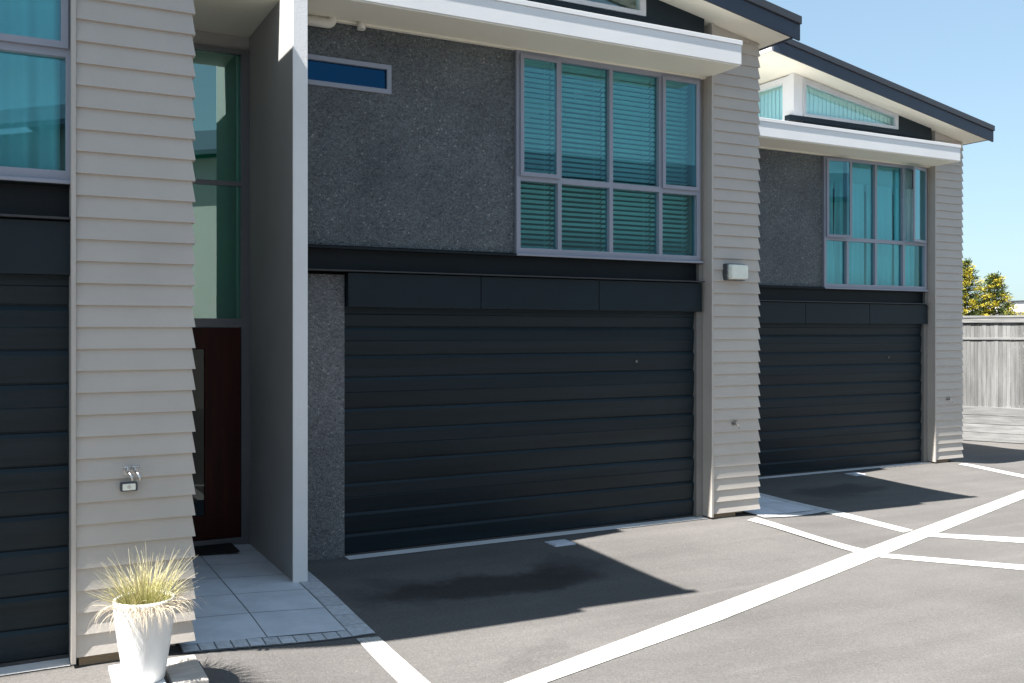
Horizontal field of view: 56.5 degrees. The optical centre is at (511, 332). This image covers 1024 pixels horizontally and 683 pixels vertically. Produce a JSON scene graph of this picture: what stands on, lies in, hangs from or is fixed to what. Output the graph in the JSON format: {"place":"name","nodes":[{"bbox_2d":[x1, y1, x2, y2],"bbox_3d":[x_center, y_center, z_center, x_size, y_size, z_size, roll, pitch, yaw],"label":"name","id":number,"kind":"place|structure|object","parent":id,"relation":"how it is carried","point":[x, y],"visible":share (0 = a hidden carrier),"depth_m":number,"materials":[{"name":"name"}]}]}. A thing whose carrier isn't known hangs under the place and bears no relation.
{"place":"outdoors","nodes":[
{"label":"outdoors","id":0,"kind":"place"},
{"bbox_2d":[178,544,375,652],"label":"entry path","id":1,"kind":"structure","parent":0,"point":[248,595],"depth_m":6.60,"materials":[{"name":"grey concrete"}]},
{"bbox_2d":[194,543,238,555],"bbox_3d":[-2.649,1.879,8.215,0.520,0.016,0.340,0,0,-28],"label":"door mat","id":2,"kind":"object","parent":1,"relation":"on","point":[213,549],"depth_m":8.22,"materials":[{"name":"black rubber"}]},
{"bbox_2d":[0,407,1023,682],"bbox_3d":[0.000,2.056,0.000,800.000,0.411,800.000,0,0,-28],"label":"asphalt driveway","id":3,"kind":"structure","parent":0,"point":[498,611],"depth_m":7.18,"materials":[{"name":"grey asphalt"}]},
{"bbox_2d":[0,656,69,675],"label":"threshold","id":4,"kind":"object","parent":3,"relation":"on","point":[28,667],"visible":1,"depth_m":5.26,"materials":[{"name":"concrete"}]},
{"bbox_2d":[0,0,195,667],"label":"townhouse","id":5,"kind":"structure","parent":3,"relation":"on","point":[97,304],"depth_m":5.36,"materials":[{"name":"paint"}]},
{"bbox_2d":[0,0,59,169],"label":"curtain","id":6,"kind":"object","parent":5,"relation":"hanging from","point":[29,111],"visible":0.84,"depth_m":5.42,"materials":[{"name":"teal fabric"}]},
{"bbox_2d":[0,274,68,667],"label":"garage door","id":7,"kind":"structure","parent":5,"relation":"in","point":[34,311],"depth_m":5.32,"materials":[{"name":"metal"}]},
{"bbox_2d":[0,0,69,183],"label":"window","id":8,"kind":"structure","parent":5,"relation":"in","point":[9,43],"depth_m":5.28,"materials":[{"name":"metal"}]},
{"bbox_2d":[123,466,133,480],"bbox_3d":[-2.158,0.789,5.355,0.052,0.081,0.099,0,0,-28],"label":"hose tap","id":9,"kind":"object","parent":5,"relation":"attached to","point":[126,471],"visible":1,"depth_m":5.34,"materials":[{"name":"silver metal"}]},
{"bbox_2d":[120,481,137,491],"bbox_3d":[-2.157,0.868,5.366,0.090,0.048,0.044,0,0,-28],"label":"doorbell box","id":10,"kind":"object","parent":5,"relation":"attached to","point":[128,486],"visible":1,"depth_m":5.35,"materials":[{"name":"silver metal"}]},
{"bbox_2d":[131,465,140,479],"bbox_3d":[-2.122,0.789,5.374,0.052,0.081,0.099,0,0,-28],"label":"hose tap","id":11,"kind":"object","parent":5,"relation":"attached to","point":[134,469],"visible":0.99,"depth_m":5.36,"materials":[{"name":"silver metal"}]},
{"bbox_2d":[108,664,165,682],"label":"paving slab","id":12,"kind":"structure","parent":3,"relation":"on","point":[115,673],"depth_m":5.11,"materials":[{"name":"concrete"}]},
{"bbox_2d":[113,590,175,682],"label":"plant pot","id":13,"kind":"object","parent":12,"relation":"on","point":[142,660],"visible":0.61,"depth_m":4.94,"materials":[{"name":"white ceramic"}]},
{"bbox_2d":[85,542,201,644],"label":"tussock grass","id":14,"kind":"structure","parent":13,"relation":"in","point":[141,593],"depth_m":4.98,"materials":[{"name":"plant"}]},
{"bbox_2d":[165,655,208,682],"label":"paving slab","id":15,"kind":"structure","parent":3,"relation":"on","point":[186,669],"depth_m":5.18,"materials":[{"name":"white concrete"}]},
{"bbox_2d":[356,636,429,682],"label":"painted line","id":16,"kind":"object","parent":3,"relation":"on","point":[394,664],"visible":1,"depth_m":5.78,"materials":[{"name":"paint"}]},
{"bbox_2d":[192,0,801,582],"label":"townhouse","id":17,"kind":"structure","parent":3,"relation":"on","point":[404,338],"depth_m":8.81,"materials":[{"name":"paint"}]},
{"bbox_2d":[192,328,239,540],"bbox_3d":[-2.826,0.900,8.434,0.824,1.886,0.048,0,0,-28],"label":"entry door","id":18,"kind":"structure","parent":17,"relation":"in","point":[216,354],"depth_m":8.51,"materials":[{"name":"brown wood"}]},
{"bbox_2d":[308,54,391,94],"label":"slot window","id":19,"kind":"structure","parent":17,"relation":"in","point":[325,71],"depth_m":8.26,"materials":[{"name":"glass"}]},
{"bbox_2d":[344,299,693,556],"bbox_3d":[0.225,0.845,9.178,3.814,2.270,0.046,0,0,-28],"label":"garage door","id":20,"kind":"structure","parent":17,"relation":"in","point":[460,425],"depth_m":9.04,"materials":[{"name":"metal"}]},
{"bbox_2d":[521,59,550,248],"bbox_3d":[0.175,-1.720,9.260,0.438,1.870,0.050,0,0,-28],"label":"venetian blind","id":21,"kind":"object","parent":17,"relation":"hanging from","point":[536,64],"visible":0.52,"depth_m":9.30,"materials":[{"name":"teal plastic"}]},
{"bbox_2d":[550,63,601,250],"bbox_3d":[0.637,-1.720,9.504,0.583,1.870,0.050,0,0,-28],"label":"venetian blind","id":22,"kind":"object","parent":17,"relation":"hanging from","point":[581,70],"visible":0.89,"depth_m":9.53,"materials":[{"name":"teal plastic"}]},
{"bbox_2d":[558,0,645,16],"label":"clerestory window","id":23,"kind":"structure","parent":17,"relation":"in","point":[640,10],"depth_m":9.35,"materials":[{"name":"metal"}]},
{"bbox_2d":[513,50,702,262],"bbox_3d":[1.001,-1.699,9.509,2.211,1.952,0.105,0,0,-28],"label":"window","id":24,"kind":"structure","parent":17,"relation":"in","point":[660,188],"depth_m":9.48,"materials":[{"name":"metal"}]},
{"bbox_2d":[600,70,650,253],"bbox_3d":[1.169,-1.720,9.785,0.595,1.870,0.049,0,0,-28],"label":"venetian blind","id":25,"kind":"object","parent":17,"relation":"hanging from","point":[631,78],"visible":0.83,"depth_m":9.81,"materials":[{"name":"teal plastic"}]},
{"bbox_2d":[649,78,687,254],"bbox_3d":[1.653,-1.720,10.041,0.477,1.870,0.050,0,0,-28],"label":"venetian blind","id":26,"kind":"object","parent":17,"relation":"hanging from","point":[677,85],"visible":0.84,"depth_m":10.07,"materials":[{"name":"teal plastic"}]},
{"bbox_2d":[722,263,747,280],"bbox_3d":[2.361,-0.635,10.035,0.270,0.176,0.128,0,0,-28],"label":"wall light","id":27,"kind":"object","parent":17,"relation":"attached to","point":[734,272],"visible":1,"depth_m":9.98,"materials":[{"name":"silver metal"}]},
{"bbox_2d":[345,517,706,559],"bbox_3d":[0.296,1.945,9.139,3.902,0.002,0.160,0,0,-28],"label":"threshold","id":28,"kind":"object","parent":3,"relation":"on","point":[369,555],"visible":1,"depth_m":8.99,"materials":[{"name":"concrete"}]},
{"bbox_2d":[545,539,575,546],"bbox_3d":[0.446,1.957,8.845,0.220,0.031,0.190,0,0,-30],"label":"utility cover","id":29,"kind":"object","parent":3,"relation":"on","point":[561,542],"visible":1,"depth_m":8.81,"materials":[{"name":"grey metal"}]},
{"bbox_2d":[506,490,1023,682],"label":"painted line","id":30,"kind":"object","parent":3,"relation":"on","point":[697,619],"visible":1,"depth_m":7.15,"materials":[{"name":"paint"}]},
{"bbox_2d":[749,517,865,552],"bbox_3d":[2.888,2.001,9.468,0.229,0.098,1.386,0,0,-34],"label":"painted line","id":31,"kind":"object","parent":3,"relation":"on","point":[808,535],"visible":1,"depth_m":9.43,"materials":[{"name":"paint"}]},
{"bbox_2d":[759,462,929,478],"bbox_3d":[4.798,2.035,14.033,3.902,0.001,0.160,0,0,-28],"label":"threshold","id":32,"kind":"object","parent":3,"relation":"on","point":[766,477],"visible":0.88,"depth_m":14.04,"materials":[{"name":"concrete"}]},
{"bbox_2d":[845,472,865,475],"bbox_3d":[4.947,2.047,13.739,0.220,0.031,0.190,0,0,-30],"label":"utility cover","id":33,"kind":"object","parent":3,"relation":"on","point":[855,474],"visible":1,"depth_m":13.71,"materials":[{"name":"grey metal"}]},
{"bbox_2d":[825,509,910,531],"bbox_3d":[3.867,2.062,10.476,0.209,0.004,1.328,0,0,-22],"label":"painted line","id":34,"kind":"object","parent":3,"relation":"on","point":[867,520],"visible":1,"depth_m":10.40,"materials":[{"name":"paint"}]},
{"bbox_2d":[758,39,994,476],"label":"townhouse","id":35,"kind":"structure","parent":3,"relation":"on","point":[851,376],"depth_m":14.09,"materials":[{"name":"paint"}]},
{"bbox_2d":[758,86,781,119],"bbox_3d":[3.817,-3.318,14.016,0.010,0.530,0.646,0,0,-28],"label":"vertical blind","id":36,"kind":"object","parent":35,"relation":"attached to","point":[766,103],"visible":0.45,"depth_m":14.03,"materials":[{"name":"teal fabric"}]},
{"bbox_2d":[759,79,898,129],"bbox_3d":[4.754,-3.318,13.966,2.236,0.550,0.826,0,0,-5],"label":"clerestory window","id":37,"kind":"structure","parent":35,"relation":"in","point":[806,83],"depth_m":13.93,"materials":[{"name":"metal"}]},
{"bbox_2d":[827,181,833,283],"bbox_3d":[4.618,-1.480,14.155,0.354,1.565,0.098,0,0,-28],"label":"curtain","id":38,"kind":"object","parent":35,"relation":"hanging from","point":[830,265],"visible":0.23,"depth_m":14.22,"materials":[{"name":"teal fabric"}]},
{"bbox_2d":[758,323,921,476],"bbox_3d":[4.727,0.932,14.072,3.814,2.270,0.046,0,0,-28],"label":"garage door","id":39,"kind":"structure","parent":35,"relation":"in","point":[832,396],"depth_m":14.11,"materials":[{"name":"metal"}]},
{"bbox_2d":[834,181,863,284],"bbox_3d":[5.113,-1.480,14.415,0.605,1.565,0.098,0,0,-28],"label":"curtain","id":40,"kind":"object","parent":35,"relation":"hanging from","point":[856,262],"visible":0.71,"depth_m":14.41,"materials":[{"name":"teal fabric"}]},
{"bbox_2d":[806,87,891,124],"bbox_3d":[5.155,-3.296,14.136,2.358,0.546,0.008,0,0,-28],"label":"vertical blind","id":41,"kind":"object","parent":35,"relation":"attached to","point":[823,104],"visible":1,"depth_m":13.93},
{"bbox_2d":[829,161,911,193],"bbox_3d":[5.384,-2.374,14.626,2.149,0.422,0.043,0,0,-28],"label":"roller blind","id":42,"kind":"object","parent":35,"relation":"attached to","point":[886,176],"visible":0.5,"depth_m":14.65,"materials":[{"name":"teal fabric"}]},
{"bbox_2d":[822,155,928,291],"bbox_3d":[5.533,-1.612,14.347,2.211,1.952,0.234,0,0,-28],"label":"window","id":43,"kind":"structure","parent":35,"relation":"in","point":[846,237],"depth_m":14.37,"materials":[{"name":"metal"}]},
{"bbox_2d":[866,184,891,285],"bbox_3d":[5.654,-1.480,14.699,0.597,1.565,0.095,0,0,-28],"label":"curtain","id":44,"kind":"object","parent":35,"relation":"hanging from","point":[884,232],"visible":0.67,"depth_m":14.72,"materials":[{"name":"teal fabric"}]},
{"bbox_2d":[893,187,914,285],"bbox_3d":[6.148,-1.480,14.963,0.463,1.565,0.045,0,0,-28],"label":"curtain","id":45,"kind":"object","parent":35,"relation":"hanging from","point":[909,263],"visible":0.62,"depth_m":15.01,"materials":[{"name":"teal fabric"}]},
{"bbox_2d":[881,554,1023,569],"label":"painted line","id":46,"kind":"object","parent":3,"relation":"on","point":[969,562],"visible":1,"depth_m":8.54,"materials":[{"name":"paint"}]},
{"bbox_2d":[924,533,1023,542],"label":"painted line","id":47,"kind":"object","parent":3,"relation":"on","point":[998,538],"visible":1,"depth_m":9.60,"materials":[{"name":"paint"}]},
{"bbox_2d":[962,257,1008,414],"bbox_3d":[11.535,0.204,24.023,3.923,4.195,3.560,0,0,-28],"label":"conifer tree","id":48,"kind":"object","parent":3,"relation":"on","point":[971,299],"visible":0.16,"depth_m":23.81,"materials":[{"name":"green plant"}]},
{"bbox_2d":[960,463,1023,477],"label":"painted line","id":49,"kind":"object","parent":3,"relation":"on","point":[999,471],"visible":1,"depth_m":14.30,"materials":[{"name":"paint"}]},
{"bbox_2d":[962,315,1023,443],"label":"paling fence","id":50,"kind":"object","parent":3,"relation":"on","point":[984,367],"visible":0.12,"depth_m":19.53,"materials":[{"name":"grey wood"}]},
{"bbox_2d":[963,300,1023,406],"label":"neighbour house","id":51,"kind":"structure","parent":3,"relation":"on","point":[1020,303],"depth_m":28.14,"materials":[{"name":"metal"}]},
{"bbox_2d":[968,271,1023,405],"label":"conifer tree","id":52,"kind":"object","parent":3,"relation":"on","point":[994,282],"visible":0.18,"depth_m":23.75,"materials":[{"name":"green plant"}]},
{"bbox_2d":[742,493,831,517],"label":"entry path","id":53,"kind":"structure","parent":0,"point":[772,507],"depth_m":10.98,"materials":[{"name":"grey concrete"}]},
{"bbox_2d":[766,0,1023,301],"label":"sky","id":54,"kind":"structure","parent":0,"point":[966,56],"materials":[{"name":"blue"}]}
]}

